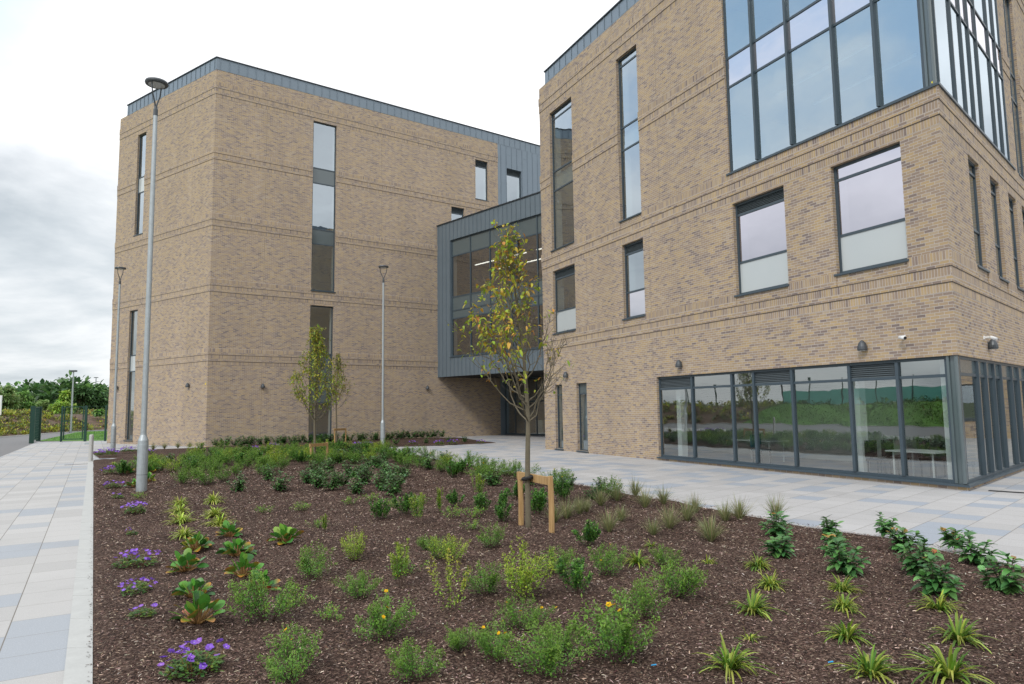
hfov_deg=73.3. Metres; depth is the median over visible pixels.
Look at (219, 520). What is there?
variegated sedge
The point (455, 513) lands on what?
sparse shrub
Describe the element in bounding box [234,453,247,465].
dark shrub
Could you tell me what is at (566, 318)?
window
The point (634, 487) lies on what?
feather grass
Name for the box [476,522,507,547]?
leaved shrub
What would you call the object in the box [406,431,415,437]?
hedging plant
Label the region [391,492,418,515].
dark shrub
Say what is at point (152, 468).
bergenia
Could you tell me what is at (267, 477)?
evergreen bush
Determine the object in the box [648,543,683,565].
leaved shrub
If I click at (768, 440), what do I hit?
meeting table
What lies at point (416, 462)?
flowering shrub
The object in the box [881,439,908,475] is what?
office chair
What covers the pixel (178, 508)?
variegated sedge
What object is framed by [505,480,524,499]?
dark shrub
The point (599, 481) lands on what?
evergreen bush
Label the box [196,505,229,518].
variegated sedge
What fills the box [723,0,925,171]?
window
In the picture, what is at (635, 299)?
window
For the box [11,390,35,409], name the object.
broadleaf tree
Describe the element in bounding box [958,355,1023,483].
window
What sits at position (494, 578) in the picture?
leaved shrub
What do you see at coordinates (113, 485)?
geranium
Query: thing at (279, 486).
evergreen bush
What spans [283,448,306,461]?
flowering shrub
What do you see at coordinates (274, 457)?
leaved shrub
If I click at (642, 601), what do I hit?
leaved shrub
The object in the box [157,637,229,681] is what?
geranium
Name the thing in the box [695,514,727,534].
feather grass
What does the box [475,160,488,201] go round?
window
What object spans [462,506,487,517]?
sparse shrub
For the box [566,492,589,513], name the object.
feather grass
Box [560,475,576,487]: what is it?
evergreen bush
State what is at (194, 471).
leaved shrub
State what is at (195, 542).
bergenia
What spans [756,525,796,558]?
viburnum
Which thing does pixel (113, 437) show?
lamp post
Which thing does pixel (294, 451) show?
leaved shrub
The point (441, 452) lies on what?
evergreen bush
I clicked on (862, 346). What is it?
wall light
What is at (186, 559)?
bergenia
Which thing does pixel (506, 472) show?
leaved shrub
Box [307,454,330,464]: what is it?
leaved shrub
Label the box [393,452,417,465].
leaved shrub
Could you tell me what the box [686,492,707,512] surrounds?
feather grass
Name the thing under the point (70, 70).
sky
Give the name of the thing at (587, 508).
feather grass
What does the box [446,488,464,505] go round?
dark shrub
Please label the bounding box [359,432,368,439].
hedging plant
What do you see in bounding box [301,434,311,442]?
hedging plant
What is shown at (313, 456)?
leaved shrub
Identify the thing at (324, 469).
evergreen bush
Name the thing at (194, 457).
leaved shrub
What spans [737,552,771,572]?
variegated sedge
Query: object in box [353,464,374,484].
evergreen bush
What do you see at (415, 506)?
upright shrub
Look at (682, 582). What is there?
leaved shrub
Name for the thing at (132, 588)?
geranium
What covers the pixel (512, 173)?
window
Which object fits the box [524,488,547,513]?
dark shrub
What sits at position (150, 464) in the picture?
leaved shrub
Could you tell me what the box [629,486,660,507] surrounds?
feather grass
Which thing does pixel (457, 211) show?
window
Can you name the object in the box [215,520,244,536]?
bergenia
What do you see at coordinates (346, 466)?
evergreen bush
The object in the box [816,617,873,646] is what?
variegated sedge
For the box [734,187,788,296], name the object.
window
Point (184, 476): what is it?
leaved shrub
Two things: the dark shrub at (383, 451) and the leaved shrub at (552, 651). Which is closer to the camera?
the leaved shrub at (552, 651)
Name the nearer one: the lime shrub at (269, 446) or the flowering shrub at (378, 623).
the flowering shrub at (378, 623)
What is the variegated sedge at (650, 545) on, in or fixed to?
on the mulch bed at (441, 635)
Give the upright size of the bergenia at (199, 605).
0.315 m
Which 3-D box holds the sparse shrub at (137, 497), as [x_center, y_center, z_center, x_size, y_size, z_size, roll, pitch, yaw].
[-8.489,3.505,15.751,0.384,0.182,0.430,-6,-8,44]
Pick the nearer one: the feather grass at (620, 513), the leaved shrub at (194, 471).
the feather grass at (620, 513)
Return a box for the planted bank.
[0,413,107,436]
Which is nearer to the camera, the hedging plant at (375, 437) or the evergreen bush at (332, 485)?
the evergreen bush at (332, 485)
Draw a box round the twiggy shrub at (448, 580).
[425,547,470,612]
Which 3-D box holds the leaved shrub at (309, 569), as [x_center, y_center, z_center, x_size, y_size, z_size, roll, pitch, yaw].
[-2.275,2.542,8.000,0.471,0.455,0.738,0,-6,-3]
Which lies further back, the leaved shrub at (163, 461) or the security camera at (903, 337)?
the leaved shrub at (163, 461)
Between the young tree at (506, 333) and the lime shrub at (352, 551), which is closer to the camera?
the lime shrub at (352, 551)
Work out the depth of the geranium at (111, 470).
22.12 m
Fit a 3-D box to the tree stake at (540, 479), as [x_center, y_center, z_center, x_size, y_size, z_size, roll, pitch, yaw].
[0.305,2.651,11.083,0.251,1.042,1.131,2,-6,-27]
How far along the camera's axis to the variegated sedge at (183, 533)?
10.65 m
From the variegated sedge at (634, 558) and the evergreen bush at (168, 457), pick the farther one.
the evergreen bush at (168, 457)
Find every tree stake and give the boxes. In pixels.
[309,442,327,461]
[334,428,346,442]
[517,471,554,532]
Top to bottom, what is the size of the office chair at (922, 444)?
0.970 m
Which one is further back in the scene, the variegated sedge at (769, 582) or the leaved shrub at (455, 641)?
the variegated sedge at (769, 582)
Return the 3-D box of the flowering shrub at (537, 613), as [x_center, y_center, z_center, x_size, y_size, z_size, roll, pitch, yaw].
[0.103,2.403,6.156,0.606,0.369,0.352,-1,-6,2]
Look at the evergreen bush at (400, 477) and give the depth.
17.49 m
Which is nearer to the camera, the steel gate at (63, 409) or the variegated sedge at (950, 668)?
the variegated sedge at (950, 668)
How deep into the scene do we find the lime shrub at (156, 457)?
24.30 m
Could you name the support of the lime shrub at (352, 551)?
on the mulch bed at (441, 635)
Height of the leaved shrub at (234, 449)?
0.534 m
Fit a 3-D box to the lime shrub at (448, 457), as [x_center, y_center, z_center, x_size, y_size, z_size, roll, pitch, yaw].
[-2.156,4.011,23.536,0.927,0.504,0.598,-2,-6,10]
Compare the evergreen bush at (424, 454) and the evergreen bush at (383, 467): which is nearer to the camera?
the evergreen bush at (383, 467)
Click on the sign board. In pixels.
(1, 404)
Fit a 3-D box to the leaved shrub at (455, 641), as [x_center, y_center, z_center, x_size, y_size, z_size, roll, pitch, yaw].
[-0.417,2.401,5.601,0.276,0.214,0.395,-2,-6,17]
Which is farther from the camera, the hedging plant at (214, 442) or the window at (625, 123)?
the hedging plant at (214, 442)
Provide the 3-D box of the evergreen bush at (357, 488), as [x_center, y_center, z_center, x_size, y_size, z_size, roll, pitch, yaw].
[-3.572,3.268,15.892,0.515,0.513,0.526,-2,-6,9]
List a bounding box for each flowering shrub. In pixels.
[198,453,228,465]
[204,445,224,456]
[209,459,225,471]
[257,620,322,683]
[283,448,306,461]
[312,446,328,453]
[328,443,342,451]
[343,450,367,463]
[352,588,418,642]
[381,446,409,459]
[408,455,430,467]
[427,450,447,459]
[463,462,490,478]
[467,454,493,470]
[471,618,516,661]
[490,590,556,630]
[501,459,540,477]
[538,468,566,485]
[567,593,659,664]
[587,542,628,575]
[599,475,624,497]
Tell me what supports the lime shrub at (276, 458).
on the mulch bed at (441, 635)
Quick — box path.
[0,441,162,683]
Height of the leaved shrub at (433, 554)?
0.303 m
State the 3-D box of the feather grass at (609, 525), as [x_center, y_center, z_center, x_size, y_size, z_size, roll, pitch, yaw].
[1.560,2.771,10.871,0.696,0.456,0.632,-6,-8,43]
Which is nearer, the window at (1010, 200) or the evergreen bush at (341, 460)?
the window at (1010, 200)
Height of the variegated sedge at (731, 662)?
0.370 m
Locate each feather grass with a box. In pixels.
[542,501,568,522]
[554,493,583,518]
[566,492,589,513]
[574,496,593,511]
[587,485,613,505]
[591,508,621,531]
[605,480,631,500]
[611,501,631,520]
[624,477,646,495]
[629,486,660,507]
[638,512,664,535]
[649,504,683,528]
[651,486,675,503]
[674,490,703,520]
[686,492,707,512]
[692,511,730,541]
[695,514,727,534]
[713,500,739,520]
[722,496,759,519]
[757,492,791,516]
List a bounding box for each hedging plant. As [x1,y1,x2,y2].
[211,438,221,445]
[219,436,231,445]
[238,435,249,444]
[244,435,255,444]
[256,437,263,444]
[264,435,270,443]
[270,436,280,443]
[280,435,287,442]
[288,435,296,442]
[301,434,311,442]
[318,434,326,440]
[325,433,335,441]
[342,432,355,439]
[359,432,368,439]
[369,433,377,439]
[394,430,403,438]
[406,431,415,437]
[411,431,420,437]
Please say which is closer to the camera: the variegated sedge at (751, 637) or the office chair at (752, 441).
the variegated sedge at (751, 637)
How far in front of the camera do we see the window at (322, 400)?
44.58 m
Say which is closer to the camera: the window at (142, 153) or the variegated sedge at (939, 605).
the variegated sedge at (939, 605)
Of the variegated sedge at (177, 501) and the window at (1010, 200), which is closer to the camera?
the variegated sedge at (177, 501)
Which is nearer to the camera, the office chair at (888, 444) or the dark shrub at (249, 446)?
the office chair at (888, 444)
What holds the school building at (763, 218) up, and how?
on the plaza
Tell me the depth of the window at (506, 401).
51.56 m
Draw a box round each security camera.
[898,335,906,339]
[983,336,997,339]
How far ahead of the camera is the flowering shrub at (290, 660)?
5.00 m
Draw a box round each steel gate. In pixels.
[29,406,41,442]
[60,406,85,441]
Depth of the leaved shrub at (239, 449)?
29.01 m
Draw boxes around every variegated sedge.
[161,502,194,515]
[163,511,196,525]
[166,496,188,506]
[168,525,197,539]
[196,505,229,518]
[201,513,231,526]
[203,491,224,505]
[624,548,654,567]
[643,539,656,549]
[693,633,774,683]
[698,554,714,563]
[725,587,787,620]
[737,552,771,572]
[738,630,764,642]
[753,570,788,592]
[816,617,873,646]
[820,592,865,617]
[821,573,866,593]
[823,639,922,683]
[894,642,993,683]
[905,589,968,613]
[927,611,1001,653]
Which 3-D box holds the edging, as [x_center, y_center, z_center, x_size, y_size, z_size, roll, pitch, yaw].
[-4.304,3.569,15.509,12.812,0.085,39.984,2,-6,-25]
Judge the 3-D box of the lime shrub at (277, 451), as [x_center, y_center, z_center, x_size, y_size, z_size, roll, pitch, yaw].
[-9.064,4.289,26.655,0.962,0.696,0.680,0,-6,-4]
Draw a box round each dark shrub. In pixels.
[113,460,130,475]
[184,459,198,469]
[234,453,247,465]
[242,444,257,451]
[250,451,262,460]
[292,451,312,463]
[336,440,345,448]
[344,446,356,452]
[369,498,391,519]
[380,447,391,456]
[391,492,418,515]
[393,449,406,463]
[445,460,460,476]
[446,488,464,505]
[450,458,470,474]
[473,491,490,512]
[494,498,512,521]
[498,490,508,504]
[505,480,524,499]
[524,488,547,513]
[532,488,547,499]
[553,478,573,499]
[554,557,592,593]
[571,519,600,545]
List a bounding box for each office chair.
[750,434,770,463]
[864,440,891,473]
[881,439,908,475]
[917,439,945,477]
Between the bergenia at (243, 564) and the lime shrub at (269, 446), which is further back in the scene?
the lime shrub at (269, 446)
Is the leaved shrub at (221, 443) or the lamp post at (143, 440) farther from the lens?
the leaved shrub at (221, 443)
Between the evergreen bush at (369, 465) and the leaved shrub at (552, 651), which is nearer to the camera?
the leaved shrub at (552, 651)
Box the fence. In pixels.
[84,405,107,440]
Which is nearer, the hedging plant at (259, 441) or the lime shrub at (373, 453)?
the lime shrub at (373, 453)
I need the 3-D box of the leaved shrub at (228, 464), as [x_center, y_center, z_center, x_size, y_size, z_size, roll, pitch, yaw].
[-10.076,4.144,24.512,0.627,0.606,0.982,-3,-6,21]
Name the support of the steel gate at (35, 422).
on the road
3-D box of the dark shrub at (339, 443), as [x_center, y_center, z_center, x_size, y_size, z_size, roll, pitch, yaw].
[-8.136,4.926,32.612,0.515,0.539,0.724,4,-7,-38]
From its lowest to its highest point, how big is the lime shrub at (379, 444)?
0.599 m
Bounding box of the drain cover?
[988,490,1023,492]
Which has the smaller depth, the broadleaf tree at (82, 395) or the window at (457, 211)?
the window at (457, 211)
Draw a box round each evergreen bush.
[164,453,175,461]
[227,471,248,492]
[258,464,278,480]
[270,470,293,490]
[296,465,317,483]
[304,459,322,473]
[308,467,330,487]
[313,462,331,477]
[319,470,344,490]
[320,456,336,470]
[330,448,345,463]
[331,469,352,485]
[342,458,361,477]
[348,472,367,493]
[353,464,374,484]
[354,460,373,474]
[363,454,378,466]
[368,453,386,467]
[373,469,393,490]
[374,461,398,480]
[375,450,388,462]
[378,459,393,474]
[380,472,406,494]
[386,469,407,484]
[393,464,411,475]
[410,452,426,461]
[421,454,434,469]
[439,450,453,459]
[480,467,505,485]
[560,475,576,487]
[582,483,601,498]
[593,476,609,491]
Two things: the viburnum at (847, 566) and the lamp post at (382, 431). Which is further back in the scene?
the lamp post at (382, 431)
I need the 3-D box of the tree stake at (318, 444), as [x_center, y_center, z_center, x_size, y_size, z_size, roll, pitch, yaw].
[-7.587,4.358,26.765,0.278,0.862,1.095,-3,-6,23]
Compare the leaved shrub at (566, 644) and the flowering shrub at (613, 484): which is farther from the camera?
the flowering shrub at (613, 484)
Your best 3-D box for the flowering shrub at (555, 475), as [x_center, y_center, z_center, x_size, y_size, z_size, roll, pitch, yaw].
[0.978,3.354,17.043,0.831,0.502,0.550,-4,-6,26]
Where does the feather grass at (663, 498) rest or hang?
on the mulch bed at (441, 635)
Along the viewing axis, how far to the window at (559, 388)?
32.79 m
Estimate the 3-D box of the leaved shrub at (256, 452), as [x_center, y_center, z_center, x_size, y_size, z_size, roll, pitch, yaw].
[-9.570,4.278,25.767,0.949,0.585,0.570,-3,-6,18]
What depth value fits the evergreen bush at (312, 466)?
20.93 m
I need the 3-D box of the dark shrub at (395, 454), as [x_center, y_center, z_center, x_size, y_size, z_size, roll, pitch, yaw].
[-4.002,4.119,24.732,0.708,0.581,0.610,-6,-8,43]
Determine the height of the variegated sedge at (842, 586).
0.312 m
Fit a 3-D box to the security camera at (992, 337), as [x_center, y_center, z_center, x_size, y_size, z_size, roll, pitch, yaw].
[12.383,-0.103,17.781,0.336,0.129,0.190,-1,-6,0]
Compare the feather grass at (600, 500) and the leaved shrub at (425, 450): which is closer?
the feather grass at (600, 500)
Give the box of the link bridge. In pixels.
[436,191,568,435]
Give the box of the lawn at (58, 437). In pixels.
[41,431,106,440]
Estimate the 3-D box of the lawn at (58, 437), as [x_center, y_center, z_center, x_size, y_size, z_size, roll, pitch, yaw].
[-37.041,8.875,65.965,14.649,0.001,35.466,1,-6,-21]
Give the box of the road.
[0,432,74,456]
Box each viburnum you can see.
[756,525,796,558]
[759,511,793,536]
[816,531,853,554]
[819,514,843,533]
[820,537,870,577]
[873,511,898,536]
[884,525,925,553]
[893,536,944,575]
[910,554,966,600]
[936,526,974,548]
[947,531,1001,567]
[977,550,1023,594]
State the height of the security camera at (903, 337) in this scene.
0.129 m
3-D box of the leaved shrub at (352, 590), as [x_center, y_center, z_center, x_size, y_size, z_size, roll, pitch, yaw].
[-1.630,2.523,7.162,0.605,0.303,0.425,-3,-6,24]
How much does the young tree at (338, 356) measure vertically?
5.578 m
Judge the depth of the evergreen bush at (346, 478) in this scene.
17.58 m
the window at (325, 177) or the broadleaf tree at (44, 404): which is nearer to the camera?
the window at (325, 177)
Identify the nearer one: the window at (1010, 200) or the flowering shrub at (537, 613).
the flowering shrub at (537, 613)
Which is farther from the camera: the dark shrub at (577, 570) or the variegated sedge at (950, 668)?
the dark shrub at (577, 570)
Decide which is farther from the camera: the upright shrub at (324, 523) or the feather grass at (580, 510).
the feather grass at (580, 510)
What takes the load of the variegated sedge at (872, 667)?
on the mulch bed at (441, 635)
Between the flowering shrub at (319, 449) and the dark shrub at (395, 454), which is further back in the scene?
the flowering shrub at (319, 449)
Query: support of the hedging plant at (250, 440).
on the mulch bed at (403, 442)
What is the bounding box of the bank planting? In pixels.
[0,407,107,435]
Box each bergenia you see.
[123,466,134,472]
[124,478,135,486]
[147,472,155,481]
[148,465,161,472]
[166,548,208,572]
[168,590,224,623]
[170,578,214,597]
[180,531,214,551]
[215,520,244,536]
[215,538,256,556]
[222,552,263,577]
[242,569,279,590]
[266,523,303,544]
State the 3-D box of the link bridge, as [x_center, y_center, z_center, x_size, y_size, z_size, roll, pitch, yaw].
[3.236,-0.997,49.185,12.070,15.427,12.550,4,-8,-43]
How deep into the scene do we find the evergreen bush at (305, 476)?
18.37 m
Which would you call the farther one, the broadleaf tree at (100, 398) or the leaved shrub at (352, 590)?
the broadleaf tree at (100, 398)
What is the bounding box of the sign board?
[0,395,2,414]
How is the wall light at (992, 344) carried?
attached to the school building at (763, 218)
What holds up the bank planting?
on the planted bank
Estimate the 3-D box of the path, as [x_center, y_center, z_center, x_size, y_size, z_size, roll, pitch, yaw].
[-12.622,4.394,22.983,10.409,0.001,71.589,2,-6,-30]
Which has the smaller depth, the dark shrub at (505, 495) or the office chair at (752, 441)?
the dark shrub at (505, 495)
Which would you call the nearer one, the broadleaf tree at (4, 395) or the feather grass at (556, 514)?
the feather grass at (556, 514)
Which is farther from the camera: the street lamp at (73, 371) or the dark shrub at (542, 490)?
the street lamp at (73, 371)
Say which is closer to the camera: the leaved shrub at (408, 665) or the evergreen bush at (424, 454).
the leaved shrub at (408, 665)
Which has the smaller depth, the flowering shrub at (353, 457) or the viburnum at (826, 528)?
the viburnum at (826, 528)
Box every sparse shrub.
[132,492,146,498]
[257,504,275,512]
[272,585,316,606]
[288,501,310,510]
[305,518,328,527]
[314,601,346,621]
[341,496,359,504]
[359,492,382,501]
[384,498,400,507]
[386,558,428,574]
[411,494,431,503]
[439,504,461,517]
[460,519,485,529]
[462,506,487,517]
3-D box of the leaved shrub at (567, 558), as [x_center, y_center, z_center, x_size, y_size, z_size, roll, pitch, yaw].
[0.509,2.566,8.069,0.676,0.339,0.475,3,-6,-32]
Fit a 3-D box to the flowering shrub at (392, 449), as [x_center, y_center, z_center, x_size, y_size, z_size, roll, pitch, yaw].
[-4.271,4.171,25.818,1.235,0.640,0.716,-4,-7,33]
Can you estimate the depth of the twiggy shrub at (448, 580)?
6.65 m
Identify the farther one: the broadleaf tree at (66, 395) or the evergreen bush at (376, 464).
the broadleaf tree at (66, 395)
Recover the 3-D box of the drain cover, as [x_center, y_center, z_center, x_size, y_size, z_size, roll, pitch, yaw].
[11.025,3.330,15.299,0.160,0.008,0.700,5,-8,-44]
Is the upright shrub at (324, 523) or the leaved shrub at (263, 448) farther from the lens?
the leaved shrub at (263, 448)
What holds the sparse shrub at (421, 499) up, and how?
on the mulch bed at (441, 635)
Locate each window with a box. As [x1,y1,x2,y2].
[123,310,137,440]
[133,133,145,236]
[308,305,332,440]
[310,122,335,292]
[450,214,568,357]
[451,207,462,217]
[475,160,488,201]
[505,376,544,434]
[507,169,520,198]
[550,99,573,251]
[552,265,575,334]
[554,385,563,449]
[576,383,588,452]
[618,47,641,222]
[622,239,644,320]
[658,356,954,482]
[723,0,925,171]
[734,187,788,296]
[834,143,908,275]
[932,0,1009,160]
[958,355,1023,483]
[968,159,989,272]
[990,180,1009,282]
[1003,0,1023,179]
[1008,197,1023,291]
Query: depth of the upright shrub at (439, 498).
12.99 m
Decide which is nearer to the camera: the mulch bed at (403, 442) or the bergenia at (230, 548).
the bergenia at (230, 548)
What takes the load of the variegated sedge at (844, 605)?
on the mulch bed at (441, 635)
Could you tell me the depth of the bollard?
28.99 m
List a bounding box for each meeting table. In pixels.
[731,439,788,462]
[885,449,945,477]
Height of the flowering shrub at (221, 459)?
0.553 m
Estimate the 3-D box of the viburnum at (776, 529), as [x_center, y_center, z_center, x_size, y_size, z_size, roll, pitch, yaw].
[3.966,2.735,10.334,0.478,0.416,0.449,5,-8,-44]
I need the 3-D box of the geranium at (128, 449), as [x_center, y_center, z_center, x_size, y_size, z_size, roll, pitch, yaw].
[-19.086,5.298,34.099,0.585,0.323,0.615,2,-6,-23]
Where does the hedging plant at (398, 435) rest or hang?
on the mulch bed at (403, 442)
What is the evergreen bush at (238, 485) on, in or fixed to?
on the mulch bed at (441, 635)
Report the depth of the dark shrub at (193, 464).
23.42 m
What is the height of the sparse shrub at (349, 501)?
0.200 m
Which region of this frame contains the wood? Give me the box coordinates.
[0,370,108,413]
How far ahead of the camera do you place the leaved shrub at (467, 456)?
23.37 m
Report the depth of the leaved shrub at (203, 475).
18.54 m
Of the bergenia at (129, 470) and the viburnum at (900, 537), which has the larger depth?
the bergenia at (129, 470)
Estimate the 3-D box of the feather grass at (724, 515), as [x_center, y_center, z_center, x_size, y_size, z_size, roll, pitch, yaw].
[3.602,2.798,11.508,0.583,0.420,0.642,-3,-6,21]
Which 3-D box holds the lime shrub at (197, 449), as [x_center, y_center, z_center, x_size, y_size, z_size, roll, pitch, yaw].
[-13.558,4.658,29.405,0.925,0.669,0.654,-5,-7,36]
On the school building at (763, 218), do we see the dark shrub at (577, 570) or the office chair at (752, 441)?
the office chair at (752, 441)
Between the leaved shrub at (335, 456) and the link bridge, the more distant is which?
the link bridge
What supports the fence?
on the ground
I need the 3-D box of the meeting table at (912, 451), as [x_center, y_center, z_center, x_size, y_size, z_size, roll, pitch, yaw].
[10.584,3.171,17.712,1.000,0.740,1.350,2,-6,-26]
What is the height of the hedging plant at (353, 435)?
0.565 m
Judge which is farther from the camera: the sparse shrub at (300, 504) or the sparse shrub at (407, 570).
the sparse shrub at (300, 504)
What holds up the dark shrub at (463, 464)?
on the mulch bed at (441, 635)
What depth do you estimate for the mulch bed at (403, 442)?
38.80 m
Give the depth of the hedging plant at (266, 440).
41.45 m
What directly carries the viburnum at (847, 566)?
on the mulch bed at (441, 635)
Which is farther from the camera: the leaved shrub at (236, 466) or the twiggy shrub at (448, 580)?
the leaved shrub at (236, 466)
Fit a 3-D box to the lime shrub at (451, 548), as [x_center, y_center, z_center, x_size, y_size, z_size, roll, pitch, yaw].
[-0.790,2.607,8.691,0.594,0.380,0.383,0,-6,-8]
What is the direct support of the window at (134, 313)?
in the school building at (289, 211)
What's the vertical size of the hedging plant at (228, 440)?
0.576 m
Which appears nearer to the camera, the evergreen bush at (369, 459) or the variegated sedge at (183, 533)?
the variegated sedge at (183, 533)
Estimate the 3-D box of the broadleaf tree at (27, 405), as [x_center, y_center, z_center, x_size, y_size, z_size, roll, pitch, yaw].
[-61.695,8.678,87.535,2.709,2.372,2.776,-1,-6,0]
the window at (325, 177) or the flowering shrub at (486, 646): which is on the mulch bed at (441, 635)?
the flowering shrub at (486, 646)
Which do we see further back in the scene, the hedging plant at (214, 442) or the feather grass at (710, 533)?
the hedging plant at (214, 442)
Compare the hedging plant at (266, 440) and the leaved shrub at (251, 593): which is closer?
the leaved shrub at (251, 593)
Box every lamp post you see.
[110,267,125,449]
[136,77,168,491]
[378,265,388,444]
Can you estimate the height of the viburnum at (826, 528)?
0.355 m
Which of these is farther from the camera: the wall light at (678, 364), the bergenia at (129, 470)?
the wall light at (678, 364)
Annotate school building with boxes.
[107,56,544,446]
[538,0,1023,490]
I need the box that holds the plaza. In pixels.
[94,435,1023,564]
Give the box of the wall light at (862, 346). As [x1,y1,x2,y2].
[857,340,867,350]
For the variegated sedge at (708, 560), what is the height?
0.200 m
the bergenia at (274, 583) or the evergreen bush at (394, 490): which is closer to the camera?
the bergenia at (274, 583)
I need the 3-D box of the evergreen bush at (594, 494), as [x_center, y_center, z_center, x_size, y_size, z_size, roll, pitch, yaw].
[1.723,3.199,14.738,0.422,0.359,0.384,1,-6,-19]
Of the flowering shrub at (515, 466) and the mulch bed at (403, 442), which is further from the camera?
the mulch bed at (403, 442)
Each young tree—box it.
[287,324,344,457]
[321,353,354,440]
[445,219,578,528]
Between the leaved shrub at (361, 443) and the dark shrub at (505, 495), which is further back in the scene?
the leaved shrub at (361, 443)
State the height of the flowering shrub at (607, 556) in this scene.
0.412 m
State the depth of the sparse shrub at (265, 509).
13.21 m
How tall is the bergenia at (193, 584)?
0.217 m
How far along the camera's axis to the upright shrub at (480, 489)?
14.94 m
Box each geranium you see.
[100,448,118,454]
[100,465,118,473]
[103,480,123,487]
[111,548,160,567]
[118,577,157,595]
[120,446,132,451]
[120,500,146,513]
[126,527,138,535]
[127,603,157,618]
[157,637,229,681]
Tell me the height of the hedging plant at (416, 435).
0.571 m
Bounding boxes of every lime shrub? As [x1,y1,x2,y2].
[148,453,167,462]
[157,456,180,472]
[186,444,205,453]
[258,441,279,453]
[263,449,287,466]
[267,445,290,459]
[340,526,367,561]
[363,449,379,460]
[373,441,387,451]
[429,533,471,561]
[435,452,458,464]
[501,536,557,599]
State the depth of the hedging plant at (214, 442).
39.61 m
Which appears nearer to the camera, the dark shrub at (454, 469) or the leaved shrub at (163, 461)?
the dark shrub at (454, 469)
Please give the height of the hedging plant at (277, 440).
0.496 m
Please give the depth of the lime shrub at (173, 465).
22.24 m
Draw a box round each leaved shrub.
[117,458,136,471]
[135,458,160,470]
[152,455,168,470]
[170,469,194,483]
[179,451,201,460]
[180,453,205,466]
[189,467,203,476]
[191,467,224,484]
[215,466,232,480]
[216,449,238,465]
[217,440,229,448]
[217,446,238,456]
[224,568,305,621]
[228,462,243,474]
[229,445,253,453]
[235,455,258,468]
[244,449,258,460]
[247,448,265,463]
[251,461,271,474]
[252,453,272,465]
[259,444,281,453]
[262,453,286,463]
[267,454,291,471]
[283,446,299,459]
[285,442,303,447]
[295,539,337,579]
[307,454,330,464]
[310,451,328,460]
[319,449,344,461]
[331,568,383,599]
[351,440,372,449]
[385,637,448,681]
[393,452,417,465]
[404,445,421,454]
[416,532,445,549]
[417,445,435,458]
[423,536,449,558]
[433,457,448,471]
[444,620,475,650]
[454,450,482,465]
[463,560,509,594]
[467,465,504,479]
[476,458,505,472]
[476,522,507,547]
[497,459,517,475]
[499,620,594,677]
[526,545,580,574]
[532,617,580,658]
[552,467,574,480]
[608,573,669,619]
[637,553,708,598]
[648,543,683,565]
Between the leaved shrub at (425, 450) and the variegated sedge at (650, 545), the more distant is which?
the leaved shrub at (425, 450)
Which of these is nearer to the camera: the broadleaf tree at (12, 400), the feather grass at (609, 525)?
the feather grass at (609, 525)
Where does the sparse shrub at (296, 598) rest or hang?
on the mulch bed at (441, 635)
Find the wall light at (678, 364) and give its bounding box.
[675,360,681,367]
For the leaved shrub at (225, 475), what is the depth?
19.34 m
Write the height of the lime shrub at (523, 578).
0.643 m
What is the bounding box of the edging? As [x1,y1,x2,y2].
[93,459,1023,566]
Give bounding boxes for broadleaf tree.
[0,385,10,403]
[1,385,22,409]
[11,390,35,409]
[16,401,37,410]
[34,399,52,411]
[47,400,78,413]
[55,390,73,407]
[69,385,96,413]
[89,386,108,409]
[91,408,104,417]
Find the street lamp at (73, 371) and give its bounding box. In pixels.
[70,370,76,432]
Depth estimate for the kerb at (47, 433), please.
71.38 m
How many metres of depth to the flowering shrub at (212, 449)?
29.26 m
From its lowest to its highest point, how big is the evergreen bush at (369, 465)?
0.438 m
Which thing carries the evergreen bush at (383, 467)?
on the mulch bed at (441, 635)
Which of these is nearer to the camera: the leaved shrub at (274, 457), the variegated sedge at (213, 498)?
the variegated sedge at (213, 498)
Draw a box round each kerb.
[0,430,103,437]
[63,461,92,683]
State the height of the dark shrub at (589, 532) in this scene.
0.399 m
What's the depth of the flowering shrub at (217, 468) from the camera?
22.44 m
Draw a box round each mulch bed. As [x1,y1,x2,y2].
[93,437,494,457]
[93,448,1023,683]
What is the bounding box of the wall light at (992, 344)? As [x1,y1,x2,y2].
[988,339,998,349]
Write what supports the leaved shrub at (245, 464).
on the mulch bed at (441, 635)
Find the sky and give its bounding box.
[0,0,618,391]
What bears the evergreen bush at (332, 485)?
on the mulch bed at (441, 635)
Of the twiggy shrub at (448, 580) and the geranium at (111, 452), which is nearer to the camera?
the twiggy shrub at (448, 580)
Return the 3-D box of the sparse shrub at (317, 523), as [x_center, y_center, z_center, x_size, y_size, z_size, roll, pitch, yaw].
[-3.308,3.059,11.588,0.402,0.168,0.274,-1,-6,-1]
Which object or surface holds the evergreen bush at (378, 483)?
on the mulch bed at (441, 635)
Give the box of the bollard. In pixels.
[84,434,93,460]
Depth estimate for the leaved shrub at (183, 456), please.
26.18 m
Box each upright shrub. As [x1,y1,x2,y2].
[321,513,326,531]
[389,538,409,585]
[409,492,424,523]
[436,487,443,512]
[470,473,484,496]
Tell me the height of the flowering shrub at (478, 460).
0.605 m
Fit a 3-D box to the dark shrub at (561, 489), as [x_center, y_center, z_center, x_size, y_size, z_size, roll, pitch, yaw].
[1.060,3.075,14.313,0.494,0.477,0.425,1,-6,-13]
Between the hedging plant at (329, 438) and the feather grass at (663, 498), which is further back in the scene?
the hedging plant at (329, 438)
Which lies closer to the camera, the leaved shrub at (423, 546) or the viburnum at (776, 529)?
the leaved shrub at (423, 546)
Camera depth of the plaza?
15.57 m

